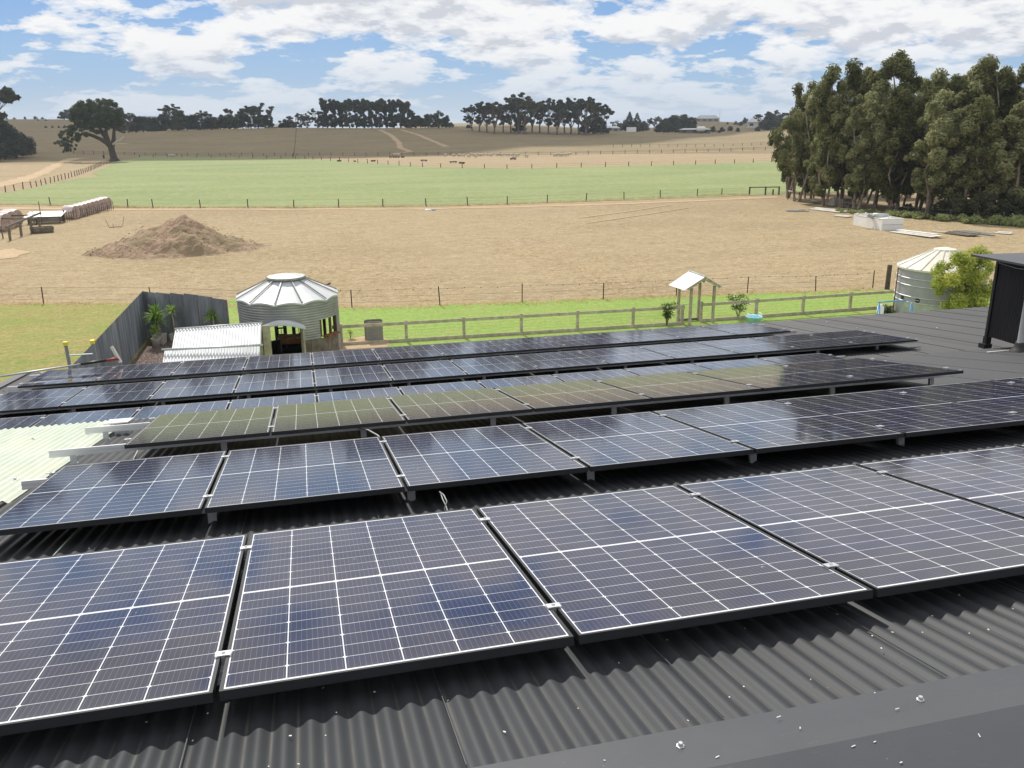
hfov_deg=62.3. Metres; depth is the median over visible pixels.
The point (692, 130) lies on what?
farm building
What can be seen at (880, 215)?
metal roll
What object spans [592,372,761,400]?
solar panel
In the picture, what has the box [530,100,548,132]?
gum tree
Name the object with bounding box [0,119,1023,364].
ground
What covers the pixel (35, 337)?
side lawn
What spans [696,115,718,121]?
house
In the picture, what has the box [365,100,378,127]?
pine tree
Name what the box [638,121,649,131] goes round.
cypress tree
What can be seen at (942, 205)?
shrub
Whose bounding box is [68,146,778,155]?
road fence
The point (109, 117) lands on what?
lone tree
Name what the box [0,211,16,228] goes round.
round bale
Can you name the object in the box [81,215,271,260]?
spoil mound
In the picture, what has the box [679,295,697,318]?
wire gate
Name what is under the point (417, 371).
solar panel
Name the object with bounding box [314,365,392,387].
solar panel
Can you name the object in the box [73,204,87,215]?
round bale
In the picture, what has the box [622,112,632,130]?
conifer
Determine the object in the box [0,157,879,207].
paddock grass
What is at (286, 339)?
garden table
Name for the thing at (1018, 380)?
solar panel
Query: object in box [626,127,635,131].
white container
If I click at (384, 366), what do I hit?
mounting rail
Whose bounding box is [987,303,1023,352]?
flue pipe
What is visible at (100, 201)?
round bale
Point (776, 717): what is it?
roof debris
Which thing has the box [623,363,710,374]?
solar panel
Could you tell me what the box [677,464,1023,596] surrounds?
solar panel
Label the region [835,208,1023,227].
fence weeds
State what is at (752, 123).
farm building
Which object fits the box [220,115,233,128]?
cypress tree
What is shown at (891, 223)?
white box
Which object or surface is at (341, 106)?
pine tree
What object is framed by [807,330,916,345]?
solar panel
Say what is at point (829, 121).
eucalypt
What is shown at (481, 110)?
gum tree
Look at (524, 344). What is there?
solar panel
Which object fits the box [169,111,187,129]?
cypress tree
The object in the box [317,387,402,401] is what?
solar panel
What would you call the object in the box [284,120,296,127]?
cypress tree
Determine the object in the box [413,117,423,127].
shrub
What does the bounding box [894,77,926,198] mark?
eucalypt
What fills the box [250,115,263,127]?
cypress tree
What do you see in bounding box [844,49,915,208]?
eucalypt
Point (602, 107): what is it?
gum tree
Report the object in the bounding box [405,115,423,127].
shrub
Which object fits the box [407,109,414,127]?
pine tree
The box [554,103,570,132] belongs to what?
gum tree
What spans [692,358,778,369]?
solar panel
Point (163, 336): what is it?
plant pot
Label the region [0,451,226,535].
solar panel
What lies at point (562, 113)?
gum tree
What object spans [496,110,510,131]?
gum tree
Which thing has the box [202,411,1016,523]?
mounting rail
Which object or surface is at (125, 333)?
sheet metal fence
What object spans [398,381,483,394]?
solar panel
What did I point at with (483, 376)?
mounting rail
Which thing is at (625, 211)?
dirt track
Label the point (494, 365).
solar panel
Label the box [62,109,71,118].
cypress tree
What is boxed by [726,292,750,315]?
rose bush
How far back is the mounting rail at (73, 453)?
7.65 m
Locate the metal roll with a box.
[872,213,888,217]
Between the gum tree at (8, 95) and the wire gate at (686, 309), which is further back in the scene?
the gum tree at (8, 95)
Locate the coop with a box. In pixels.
[161,322,271,361]
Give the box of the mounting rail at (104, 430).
[85,358,874,444]
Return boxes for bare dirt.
[0,248,30,258]
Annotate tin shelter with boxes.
[25,202,65,224]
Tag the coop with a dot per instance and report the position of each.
(212, 342)
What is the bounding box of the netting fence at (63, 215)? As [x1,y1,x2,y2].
[62,201,113,221]
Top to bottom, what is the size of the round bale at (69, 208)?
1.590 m
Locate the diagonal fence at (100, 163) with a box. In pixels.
[0,158,114,191]
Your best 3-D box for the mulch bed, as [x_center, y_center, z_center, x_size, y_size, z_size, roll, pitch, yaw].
[-13.417,0.388,33.156,4.650,0.001,24.005,-5,17,-13]
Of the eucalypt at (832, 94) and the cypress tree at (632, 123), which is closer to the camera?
the eucalypt at (832, 94)
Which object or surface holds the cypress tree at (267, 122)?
on the ground at (434, 243)
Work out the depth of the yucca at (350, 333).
41.46 m
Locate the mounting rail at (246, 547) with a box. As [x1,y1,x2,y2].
[240,470,888,569]
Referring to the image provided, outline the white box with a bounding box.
[853,213,903,230]
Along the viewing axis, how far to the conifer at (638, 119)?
584.77 m
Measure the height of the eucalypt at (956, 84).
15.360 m
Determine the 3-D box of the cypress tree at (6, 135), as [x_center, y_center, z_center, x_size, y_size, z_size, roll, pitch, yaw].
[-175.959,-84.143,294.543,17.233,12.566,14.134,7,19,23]
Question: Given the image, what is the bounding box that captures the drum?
[877,304,883,313]
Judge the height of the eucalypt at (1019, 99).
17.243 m
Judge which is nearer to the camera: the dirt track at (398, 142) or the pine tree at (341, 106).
the dirt track at (398, 142)
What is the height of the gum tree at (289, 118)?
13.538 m
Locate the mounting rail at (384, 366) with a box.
[0,331,874,395]
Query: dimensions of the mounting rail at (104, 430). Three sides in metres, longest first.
8.891 x 0.254 x 0.070 m
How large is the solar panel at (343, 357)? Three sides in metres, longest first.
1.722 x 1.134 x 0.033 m
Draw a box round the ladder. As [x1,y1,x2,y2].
[63,339,98,368]
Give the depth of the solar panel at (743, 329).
17.25 m
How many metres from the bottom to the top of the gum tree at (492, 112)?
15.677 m
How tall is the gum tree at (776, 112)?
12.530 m
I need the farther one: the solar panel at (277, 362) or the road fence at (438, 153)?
the road fence at (438, 153)
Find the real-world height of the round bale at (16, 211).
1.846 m
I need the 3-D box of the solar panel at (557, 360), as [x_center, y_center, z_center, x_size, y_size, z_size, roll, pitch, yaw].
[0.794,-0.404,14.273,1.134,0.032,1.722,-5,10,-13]
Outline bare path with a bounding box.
[340,336,388,349]
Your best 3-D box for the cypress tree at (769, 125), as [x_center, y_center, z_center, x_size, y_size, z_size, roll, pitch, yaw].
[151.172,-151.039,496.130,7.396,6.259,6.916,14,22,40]
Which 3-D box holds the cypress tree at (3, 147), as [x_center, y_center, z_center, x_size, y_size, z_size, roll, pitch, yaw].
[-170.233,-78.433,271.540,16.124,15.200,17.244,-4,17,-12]
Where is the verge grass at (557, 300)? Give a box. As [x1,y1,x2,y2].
[0,286,881,311]
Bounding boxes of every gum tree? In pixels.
[0,85,21,133]
[121,111,135,132]
[157,104,183,129]
[193,110,211,129]
[223,108,242,128]
[237,106,260,128]
[242,103,264,116]
[252,106,273,127]
[286,113,300,127]
[295,114,306,127]
[299,113,313,127]
[307,108,324,127]
[460,103,476,130]
[470,103,487,131]
[476,101,494,132]
[486,101,507,133]
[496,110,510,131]
[501,103,514,132]
[503,97,535,133]
[507,92,543,133]
[527,101,539,131]
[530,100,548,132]
[534,98,559,133]
[547,105,568,134]
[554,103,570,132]
[556,98,583,133]
[566,97,584,134]
[570,97,601,134]
[582,100,610,133]
[589,103,614,133]
[650,116,660,128]
[754,111,770,122]
[769,110,788,123]
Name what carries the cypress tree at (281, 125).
on the ground at (434, 243)
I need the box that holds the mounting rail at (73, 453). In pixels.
[49,367,961,464]
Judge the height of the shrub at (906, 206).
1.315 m
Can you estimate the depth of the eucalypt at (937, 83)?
95.46 m
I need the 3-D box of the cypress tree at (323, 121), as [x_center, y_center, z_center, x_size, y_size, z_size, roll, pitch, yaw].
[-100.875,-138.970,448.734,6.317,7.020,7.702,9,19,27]
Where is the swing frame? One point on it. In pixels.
(893, 301)
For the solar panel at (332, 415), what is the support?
attached to the mounting rail at (73, 453)
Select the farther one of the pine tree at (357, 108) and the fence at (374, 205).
the pine tree at (357, 108)
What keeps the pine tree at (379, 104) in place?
on the ground at (434, 243)
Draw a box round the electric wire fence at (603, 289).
[7,270,874,306]
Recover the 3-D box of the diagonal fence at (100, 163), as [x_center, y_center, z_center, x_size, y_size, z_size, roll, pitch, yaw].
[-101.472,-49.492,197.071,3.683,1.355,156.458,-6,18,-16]
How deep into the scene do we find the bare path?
40.27 m
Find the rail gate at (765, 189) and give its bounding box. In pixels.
[749,186,779,194]
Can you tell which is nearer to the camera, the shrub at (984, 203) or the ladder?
the ladder
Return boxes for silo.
[236,273,340,355]
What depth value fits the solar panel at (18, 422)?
10.78 m
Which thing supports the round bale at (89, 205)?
on the ground at (434, 243)
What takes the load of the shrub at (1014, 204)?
on the ground at (434, 243)
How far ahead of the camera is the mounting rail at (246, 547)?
4.25 m
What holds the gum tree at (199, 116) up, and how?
on the ground at (434, 243)
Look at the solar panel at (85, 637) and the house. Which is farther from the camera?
the house
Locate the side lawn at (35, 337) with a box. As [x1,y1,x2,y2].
[0,303,149,382]
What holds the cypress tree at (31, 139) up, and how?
on the ground at (434, 243)
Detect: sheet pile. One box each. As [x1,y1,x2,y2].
[785,209,807,211]
[889,229,941,236]
[958,230,995,235]
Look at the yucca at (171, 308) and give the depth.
41.09 m
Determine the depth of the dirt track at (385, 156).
293.40 m
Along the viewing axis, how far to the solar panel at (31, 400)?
12.36 m
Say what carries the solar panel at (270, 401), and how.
attached to the rail
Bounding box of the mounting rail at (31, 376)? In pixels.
[29,323,764,378]
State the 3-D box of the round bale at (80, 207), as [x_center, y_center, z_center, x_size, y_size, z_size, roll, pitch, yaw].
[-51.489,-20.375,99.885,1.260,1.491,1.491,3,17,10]
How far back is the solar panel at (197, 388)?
12.76 m
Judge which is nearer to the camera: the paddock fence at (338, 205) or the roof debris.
the roof debris
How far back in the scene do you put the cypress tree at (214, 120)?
440.62 m
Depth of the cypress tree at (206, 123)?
432.85 m
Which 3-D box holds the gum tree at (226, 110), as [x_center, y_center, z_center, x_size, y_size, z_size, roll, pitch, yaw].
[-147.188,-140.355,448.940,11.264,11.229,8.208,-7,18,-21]
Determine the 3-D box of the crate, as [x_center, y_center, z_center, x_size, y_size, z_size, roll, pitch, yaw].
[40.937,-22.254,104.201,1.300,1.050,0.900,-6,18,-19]
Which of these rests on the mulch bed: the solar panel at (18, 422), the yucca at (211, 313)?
the yucca at (211, 313)
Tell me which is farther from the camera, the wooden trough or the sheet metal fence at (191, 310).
the wooden trough
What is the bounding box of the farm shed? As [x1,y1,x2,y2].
[0,307,1023,767]
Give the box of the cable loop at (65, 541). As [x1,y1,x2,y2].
[53,527,79,555]
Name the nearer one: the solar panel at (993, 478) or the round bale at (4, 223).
the solar panel at (993, 478)
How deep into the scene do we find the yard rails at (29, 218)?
83.34 m
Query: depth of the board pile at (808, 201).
110.62 m
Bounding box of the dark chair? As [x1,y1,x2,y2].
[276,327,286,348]
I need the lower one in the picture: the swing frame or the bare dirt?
the swing frame
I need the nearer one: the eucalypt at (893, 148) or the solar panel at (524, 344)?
the solar panel at (524, 344)
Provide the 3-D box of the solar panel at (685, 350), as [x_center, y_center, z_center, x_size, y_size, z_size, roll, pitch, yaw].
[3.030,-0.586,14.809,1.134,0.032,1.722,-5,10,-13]
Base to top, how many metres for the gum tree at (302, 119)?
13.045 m
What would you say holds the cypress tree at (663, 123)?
on the ground at (434, 243)
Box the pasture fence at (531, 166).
[139,154,771,168]
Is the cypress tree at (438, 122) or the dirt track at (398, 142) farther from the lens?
the cypress tree at (438, 122)
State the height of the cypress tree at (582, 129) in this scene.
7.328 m
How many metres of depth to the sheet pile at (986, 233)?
78.55 m
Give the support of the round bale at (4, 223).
on the ground at (434, 243)
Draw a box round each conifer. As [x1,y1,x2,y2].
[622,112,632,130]
[633,113,642,131]
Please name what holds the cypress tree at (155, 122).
on the ground at (434, 243)
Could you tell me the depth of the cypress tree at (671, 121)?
542.64 m
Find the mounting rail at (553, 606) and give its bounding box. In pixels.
[215,562,838,684]
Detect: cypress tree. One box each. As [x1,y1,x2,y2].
[0,125,28,158]
[0,130,7,158]
[3,130,36,157]
[19,136,36,153]
[57,111,68,119]
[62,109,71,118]
[116,118,129,132]
[126,113,145,132]
[142,116,159,131]
[149,120,164,130]
[155,112,170,130]
[167,116,185,130]
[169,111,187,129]
[180,113,193,129]
[188,114,201,129]
[200,118,216,129]
[205,114,221,129]
[216,114,227,128]
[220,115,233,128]
[227,117,240,128]
[234,113,251,128]
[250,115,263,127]
[261,115,274,127]
[278,119,290,127]
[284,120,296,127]
[314,115,327,127]
[423,114,432,127]
[431,110,445,127]
[443,115,451,127]
[511,122,526,131]
[579,123,591,133]
[587,119,598,133]
[591,119,610,132]
[627,120,639,130]
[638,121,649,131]
[655,118,668,132]
[661,123,674,132]
[663,115,677,129]
[671,115,684,130]
[673,123,686,132]
[681,117,697,127]
[682,114,692,126]
[758,119,769,129]
[763,121,774,130]
[766,113,782,126]
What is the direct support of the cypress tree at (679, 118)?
on the ground at (434, 243)
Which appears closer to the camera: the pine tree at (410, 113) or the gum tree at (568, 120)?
the gum tree at (568, 120)
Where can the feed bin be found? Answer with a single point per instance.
(376, 333)
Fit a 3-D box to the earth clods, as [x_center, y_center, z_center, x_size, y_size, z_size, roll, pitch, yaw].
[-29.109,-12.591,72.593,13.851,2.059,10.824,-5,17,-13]
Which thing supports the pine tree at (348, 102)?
on the ground at (434, 243)
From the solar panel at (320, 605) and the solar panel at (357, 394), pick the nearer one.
the solar panel at (320, 605)
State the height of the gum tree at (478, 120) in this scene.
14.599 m
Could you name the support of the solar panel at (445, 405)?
attached to the mounting rail at (73, 453)
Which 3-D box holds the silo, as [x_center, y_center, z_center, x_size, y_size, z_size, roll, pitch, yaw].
[-10.273,-3.247,39.059,4.558,3.574,4.950,-5,17,-13]
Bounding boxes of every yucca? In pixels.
[141,304,169,334]
[149,324,160,338]
[165,304,175,333]
[204,307,222,324]
[345,328,354,338]
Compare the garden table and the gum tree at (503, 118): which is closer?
the garden table
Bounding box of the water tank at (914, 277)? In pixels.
[892,247,988,312]
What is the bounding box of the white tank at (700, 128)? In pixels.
[696,126,705,130]
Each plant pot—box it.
[150,337,160,346]
[152,333,166,344]
[169,332,173,340]
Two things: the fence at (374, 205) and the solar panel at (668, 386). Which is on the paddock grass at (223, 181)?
the fence at (374, 205)
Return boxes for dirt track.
[0,150,752,163]
[0,158,81,186]
[0,196,777,210]
[379,130,412,153]
[401,130,449,146]
[578,205,667,217]
[589,208,684,222]
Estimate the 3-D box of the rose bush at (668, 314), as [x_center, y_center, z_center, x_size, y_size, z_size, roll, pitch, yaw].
[8.077,-3.609,43.605,0.835,1.310,0.891,12,21,35]
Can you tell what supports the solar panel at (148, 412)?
attached to the rail
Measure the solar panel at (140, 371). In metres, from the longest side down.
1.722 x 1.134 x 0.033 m
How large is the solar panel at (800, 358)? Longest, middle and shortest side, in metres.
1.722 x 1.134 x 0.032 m
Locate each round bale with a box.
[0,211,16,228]
[0,213,11,230]
[1,209,22,225]
[61,205,79,218]
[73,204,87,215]
[76,205,83,217]
[77,202,92,214]
[83,201,96,212]
[87,200,100,211]
[91,199,104,210]
[95,198,107,208]
[98,197,111,207]
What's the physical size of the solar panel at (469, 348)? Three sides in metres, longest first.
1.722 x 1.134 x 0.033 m
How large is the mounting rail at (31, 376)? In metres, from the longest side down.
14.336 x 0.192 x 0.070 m
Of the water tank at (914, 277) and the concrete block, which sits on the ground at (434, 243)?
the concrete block
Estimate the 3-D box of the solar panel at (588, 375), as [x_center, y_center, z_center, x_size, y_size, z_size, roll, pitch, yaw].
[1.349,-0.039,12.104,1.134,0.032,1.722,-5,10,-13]
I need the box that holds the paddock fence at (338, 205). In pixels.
[0,188,747,207]
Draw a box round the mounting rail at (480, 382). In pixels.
[41,354,845,418]
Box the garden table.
[279,333,300,352]
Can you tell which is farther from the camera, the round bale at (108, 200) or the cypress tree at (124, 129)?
the cypress tree at (124, 129)
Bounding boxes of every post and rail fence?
[332,304,684,345]
[699,290,894,321]
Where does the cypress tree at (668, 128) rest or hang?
on the ground at (434, 243)
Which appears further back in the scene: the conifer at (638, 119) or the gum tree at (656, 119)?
the gum tree at (656, 119)
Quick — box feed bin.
[364,319,382,340]
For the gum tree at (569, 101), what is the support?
on the ground at (434, 243)
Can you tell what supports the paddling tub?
on the lawn grass at (349, 316)
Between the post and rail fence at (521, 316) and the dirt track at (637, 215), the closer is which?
the post and rail fence at (521, 316)
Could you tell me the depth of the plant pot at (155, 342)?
40.34 m
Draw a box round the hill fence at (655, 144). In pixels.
[613,141,782,146]
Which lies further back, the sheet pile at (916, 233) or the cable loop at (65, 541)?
the sheet pile at (916, 233)
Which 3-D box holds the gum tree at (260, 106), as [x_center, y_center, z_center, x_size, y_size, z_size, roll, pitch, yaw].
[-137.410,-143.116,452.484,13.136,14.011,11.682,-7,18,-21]
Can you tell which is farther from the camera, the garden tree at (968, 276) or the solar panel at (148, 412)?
the garden tree at (968, 276)
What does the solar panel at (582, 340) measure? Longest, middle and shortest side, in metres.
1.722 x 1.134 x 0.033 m
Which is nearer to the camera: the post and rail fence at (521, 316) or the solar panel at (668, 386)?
the solar panel at (668, 386)
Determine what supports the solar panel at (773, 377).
attached to the mounting rail at (73, 453)
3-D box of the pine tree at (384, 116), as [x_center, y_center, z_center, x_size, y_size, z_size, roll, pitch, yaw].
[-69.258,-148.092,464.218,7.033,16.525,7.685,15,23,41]
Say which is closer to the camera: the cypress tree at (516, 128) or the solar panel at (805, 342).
the solar panel at (805, 342)
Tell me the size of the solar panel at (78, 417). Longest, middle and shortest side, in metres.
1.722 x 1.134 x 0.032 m
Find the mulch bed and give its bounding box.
[130,336,172,364]
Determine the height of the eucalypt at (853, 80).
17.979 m
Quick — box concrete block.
[829,197,838,205]
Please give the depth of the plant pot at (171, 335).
41.27 m
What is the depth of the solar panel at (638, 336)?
16.72 m
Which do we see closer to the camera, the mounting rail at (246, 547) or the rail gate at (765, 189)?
the mounting rail at (246, 547)
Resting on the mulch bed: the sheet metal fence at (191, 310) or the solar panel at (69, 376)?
the sheet metal fence at (191, 310)
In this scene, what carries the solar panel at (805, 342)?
attached to the mounting rail at (483, 376)
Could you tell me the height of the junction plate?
0.168 m
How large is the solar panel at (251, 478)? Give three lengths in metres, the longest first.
1.722 x 1.134 x 0.033 m
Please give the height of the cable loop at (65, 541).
0.121 m
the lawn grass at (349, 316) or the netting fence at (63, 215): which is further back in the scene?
the netting fence at (63, 215)
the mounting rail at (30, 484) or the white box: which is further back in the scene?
the white box
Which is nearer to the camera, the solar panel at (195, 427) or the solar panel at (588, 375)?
the solar panel at (195, 427)
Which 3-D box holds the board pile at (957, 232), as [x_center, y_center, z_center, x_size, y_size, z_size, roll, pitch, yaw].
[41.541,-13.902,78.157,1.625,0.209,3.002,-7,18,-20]
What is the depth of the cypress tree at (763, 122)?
550.79 m
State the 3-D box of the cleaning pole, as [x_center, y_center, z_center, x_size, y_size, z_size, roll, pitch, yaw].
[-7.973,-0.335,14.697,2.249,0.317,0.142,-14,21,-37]
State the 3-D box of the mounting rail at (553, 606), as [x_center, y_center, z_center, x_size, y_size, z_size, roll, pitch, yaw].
[1.263,0.799,3.379,7.138,0.172,0.070,-5,7,-13]
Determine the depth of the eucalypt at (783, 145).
126.66 m
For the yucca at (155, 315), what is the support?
in the plant pot at (163, 336)
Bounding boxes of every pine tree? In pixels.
[319,98,333,127]
[329,99,341,127]
[336,101,347,127]
[342,98,355,127]
[351,99,362,127]
[359,98,369,127]
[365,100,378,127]
[372,100,385,127]
[379,98,392,127]
[386,99,400,127]
[393,99,407,127]
[401,101,411,127]
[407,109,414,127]
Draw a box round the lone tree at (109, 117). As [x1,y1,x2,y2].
[53,98,129,161]
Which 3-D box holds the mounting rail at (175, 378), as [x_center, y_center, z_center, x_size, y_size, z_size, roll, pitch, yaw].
[-1.228,-0.469,15.401,14.336,0.198,0.070,-5,11,-13]
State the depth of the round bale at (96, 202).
106.18 m
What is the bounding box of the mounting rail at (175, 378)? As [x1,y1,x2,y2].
[7,329,796,390]
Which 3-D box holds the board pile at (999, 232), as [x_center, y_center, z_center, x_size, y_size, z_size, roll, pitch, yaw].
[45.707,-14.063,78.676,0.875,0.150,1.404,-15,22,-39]
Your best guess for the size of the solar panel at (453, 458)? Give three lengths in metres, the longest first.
1.722 x 1.134 x 0.033 m
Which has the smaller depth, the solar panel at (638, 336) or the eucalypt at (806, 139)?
the solar panel at (638, 336)
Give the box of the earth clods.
[87,223,256,258]
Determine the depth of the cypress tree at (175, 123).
426.31 m
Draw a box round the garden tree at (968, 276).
[929,243,995,309]
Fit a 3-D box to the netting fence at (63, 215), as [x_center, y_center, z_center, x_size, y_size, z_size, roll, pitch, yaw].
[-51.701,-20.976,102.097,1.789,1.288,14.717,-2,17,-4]
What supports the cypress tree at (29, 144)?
on the ground at (434, 243)
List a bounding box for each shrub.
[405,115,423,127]
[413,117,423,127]
[883,304,895,313]
[899,203,915,211]
[928,200,951,215]
[946,196,974,217]
[965,192,1007,217]
[994,195,1023,216]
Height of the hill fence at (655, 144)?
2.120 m
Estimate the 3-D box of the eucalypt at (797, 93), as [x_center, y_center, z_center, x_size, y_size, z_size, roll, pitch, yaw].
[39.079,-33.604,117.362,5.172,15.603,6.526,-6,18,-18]
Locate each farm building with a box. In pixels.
[607,126,619,131]
[679,128,710,133]
[747,118,763,127]
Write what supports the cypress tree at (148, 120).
on the ground at (434, 243)
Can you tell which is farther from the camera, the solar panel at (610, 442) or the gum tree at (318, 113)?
the gum tree at (318, 113)
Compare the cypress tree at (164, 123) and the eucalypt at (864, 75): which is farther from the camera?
the cypress tree at (164, 123)
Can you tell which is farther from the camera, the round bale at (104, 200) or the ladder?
the round bale at (104, 200)
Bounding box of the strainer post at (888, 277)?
[884,265,891,289]
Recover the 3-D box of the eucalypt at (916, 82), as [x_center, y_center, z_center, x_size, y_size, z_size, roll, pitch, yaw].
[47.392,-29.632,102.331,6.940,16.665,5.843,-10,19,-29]
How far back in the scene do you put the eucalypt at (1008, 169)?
87.82 m
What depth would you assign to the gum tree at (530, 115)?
432.34 m
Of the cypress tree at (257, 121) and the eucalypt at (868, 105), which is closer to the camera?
the eucalypt at (868, 105)
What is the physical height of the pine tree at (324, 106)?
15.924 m
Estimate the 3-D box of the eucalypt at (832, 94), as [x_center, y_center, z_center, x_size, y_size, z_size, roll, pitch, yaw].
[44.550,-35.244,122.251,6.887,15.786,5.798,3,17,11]
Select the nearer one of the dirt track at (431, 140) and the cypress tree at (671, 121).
the dirt track at (431, 140)
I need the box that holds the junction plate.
[103,417,133,434]
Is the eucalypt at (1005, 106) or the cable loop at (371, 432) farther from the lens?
the eucalypt at (1005, 106)
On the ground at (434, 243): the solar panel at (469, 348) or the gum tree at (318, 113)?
the gum tree at (318, 113)
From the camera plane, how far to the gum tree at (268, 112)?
449.30 m
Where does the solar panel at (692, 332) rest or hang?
attached to the mounting rail at (175, 378)
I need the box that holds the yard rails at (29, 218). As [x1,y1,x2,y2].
[0,212,40,240]
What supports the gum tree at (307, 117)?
on the ground at (434, 243)
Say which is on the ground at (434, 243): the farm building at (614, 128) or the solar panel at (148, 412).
the farm building at (614, 128)
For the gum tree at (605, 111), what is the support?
on the ground at (434, 243)
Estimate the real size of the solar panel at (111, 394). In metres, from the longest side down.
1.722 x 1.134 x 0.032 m
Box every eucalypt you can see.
[767,83,805,197]
[771,79,817,200]
[776,107,798,191]
[783,107,830,198]
[798,88,838,176]
[802,63,854,205]
[823,57,865,198]
[833,91,889,209]
[841,85,864,184]
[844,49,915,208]
[847,66,875,203]
[864,84,927,210]
[892,68,925,206]
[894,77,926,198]
[903,89,990,214]
[907,67,951,211]
[919,79,955,208]
[928,73,980,211]
[930,57,999,208]
[939,94,1007,214]
[954,53,1018,210]
[972,98,1023,208]
[980,70,1023,189]
[1002,63,1023,199]
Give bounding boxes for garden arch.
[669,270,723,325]
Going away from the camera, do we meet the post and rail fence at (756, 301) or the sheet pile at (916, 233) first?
the post and rail fence at (756, 301)
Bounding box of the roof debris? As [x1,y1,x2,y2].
[88,327,1012,766]
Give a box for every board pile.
[796,200,821,202]
[811,207,845,211]
[945,230,980,235]
[995,231,1013,233]
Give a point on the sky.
(729, 60)
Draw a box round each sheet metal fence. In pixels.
[72,292,147,368]
[142,291,229,336]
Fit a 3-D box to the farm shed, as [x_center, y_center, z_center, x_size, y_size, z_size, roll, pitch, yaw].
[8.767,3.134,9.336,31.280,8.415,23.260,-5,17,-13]
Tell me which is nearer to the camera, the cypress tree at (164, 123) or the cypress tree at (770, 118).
the cypress tree at (164, 123)
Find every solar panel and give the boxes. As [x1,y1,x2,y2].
[0,386,87,412]
[0,415,46,429]
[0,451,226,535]
[0,534,247,735]
[17,366,115,387]
[30,407,140,427]
[60,381,165,408]
[96,361,182,382]
[124,405,274,448]
[132,400,229,419]
[149,375,240,401]
[171,357,247,376]
[204,437,404,513]
[219,508,573,700]
[228,393,315,408]
[234,370,313,394]
[244,352,311,371]
[271,396,405,435]
[312,348,379,366]
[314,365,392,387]
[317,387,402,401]
[372,344,444,361]
[381,423,587,491]
[383,360,467,381]
[388,388,532,422]
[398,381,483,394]
[431,340,506,356]
[450,355,539,375]
[476,375,563,387]
[477,485,872,643]
[488,337,567,352]
[493,379,650,411]
[514,351,608,370]
[522,411,753,471]
[543,333,625,347]
[551,369,638,381]
[576,346,674,364]
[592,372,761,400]
[598,329,682,343]
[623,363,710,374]
[636,342,738,359]
[648,326,737,339]
[652,400,903,453]
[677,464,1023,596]
[688,364,865,390]
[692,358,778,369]
[696,338,800,354]
[701,322,790,335]
[753,334,859,349]
[758,353,846,363]
[773,390,1023,436]
[775,358,962,381]
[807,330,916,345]
[856,446,1023,517]
[886,380,1023,414]
[993,377,1023,384]
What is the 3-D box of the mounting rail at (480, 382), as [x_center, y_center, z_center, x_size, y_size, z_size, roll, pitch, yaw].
[-0.954,0.116,12.185,13.083,0.208,0.070,-5,10,-13]
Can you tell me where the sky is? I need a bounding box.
[0,0,1023,127]
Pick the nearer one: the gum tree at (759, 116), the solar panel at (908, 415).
the solar panel at (908, 415)
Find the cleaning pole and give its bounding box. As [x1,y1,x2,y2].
[0,346,121,376]
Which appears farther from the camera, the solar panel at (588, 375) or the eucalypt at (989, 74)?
the eucalypt at (989, 74)
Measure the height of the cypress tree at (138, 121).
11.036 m
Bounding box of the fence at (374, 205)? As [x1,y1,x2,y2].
[0,193,747,207]
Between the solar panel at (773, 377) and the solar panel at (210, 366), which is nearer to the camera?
the solar panel at (773, 377)
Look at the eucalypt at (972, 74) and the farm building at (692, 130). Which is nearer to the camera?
the eucalypt at (972, 74)
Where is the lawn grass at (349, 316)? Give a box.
[228,286,991,354]
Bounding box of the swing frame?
[876,300,912,314]
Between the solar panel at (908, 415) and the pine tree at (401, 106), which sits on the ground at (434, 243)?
the pine tree at (401, 106)
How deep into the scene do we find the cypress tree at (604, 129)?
428.55 m
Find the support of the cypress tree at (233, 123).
on the ground at (434, 243)
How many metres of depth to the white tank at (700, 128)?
467.25 m
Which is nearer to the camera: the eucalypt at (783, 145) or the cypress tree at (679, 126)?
the eucalypt at (783, 145)
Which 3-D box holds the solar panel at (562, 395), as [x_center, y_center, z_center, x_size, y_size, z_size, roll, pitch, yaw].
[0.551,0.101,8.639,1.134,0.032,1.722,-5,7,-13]
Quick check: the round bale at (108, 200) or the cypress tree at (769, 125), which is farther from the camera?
the cypress tree at (769, 125)
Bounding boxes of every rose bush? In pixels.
[660,301,678,325]
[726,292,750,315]
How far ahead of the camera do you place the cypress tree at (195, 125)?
440.75 m
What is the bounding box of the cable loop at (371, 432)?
[358,428,381,440]
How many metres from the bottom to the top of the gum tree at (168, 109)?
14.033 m
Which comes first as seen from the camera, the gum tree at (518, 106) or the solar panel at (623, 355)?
the solar panel at (623, 355)
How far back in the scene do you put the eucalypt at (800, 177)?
115.99 m
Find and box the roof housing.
[971,253,1023,348]
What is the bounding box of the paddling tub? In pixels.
[746,312,762,322]
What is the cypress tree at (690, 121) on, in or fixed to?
on the ground at (434, 243)
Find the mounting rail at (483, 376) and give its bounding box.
[0,337,918,414]
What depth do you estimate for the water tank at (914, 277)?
43.55 m
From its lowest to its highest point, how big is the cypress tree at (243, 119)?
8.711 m
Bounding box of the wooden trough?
[29,226,53,232]
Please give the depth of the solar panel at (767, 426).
6.32 m
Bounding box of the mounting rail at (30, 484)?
[21,381,1014,489]
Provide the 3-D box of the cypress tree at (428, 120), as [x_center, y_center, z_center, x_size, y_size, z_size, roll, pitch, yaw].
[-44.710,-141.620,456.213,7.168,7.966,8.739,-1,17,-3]
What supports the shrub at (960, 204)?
on the ground at (434, 243)
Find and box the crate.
[838,198,851,207]

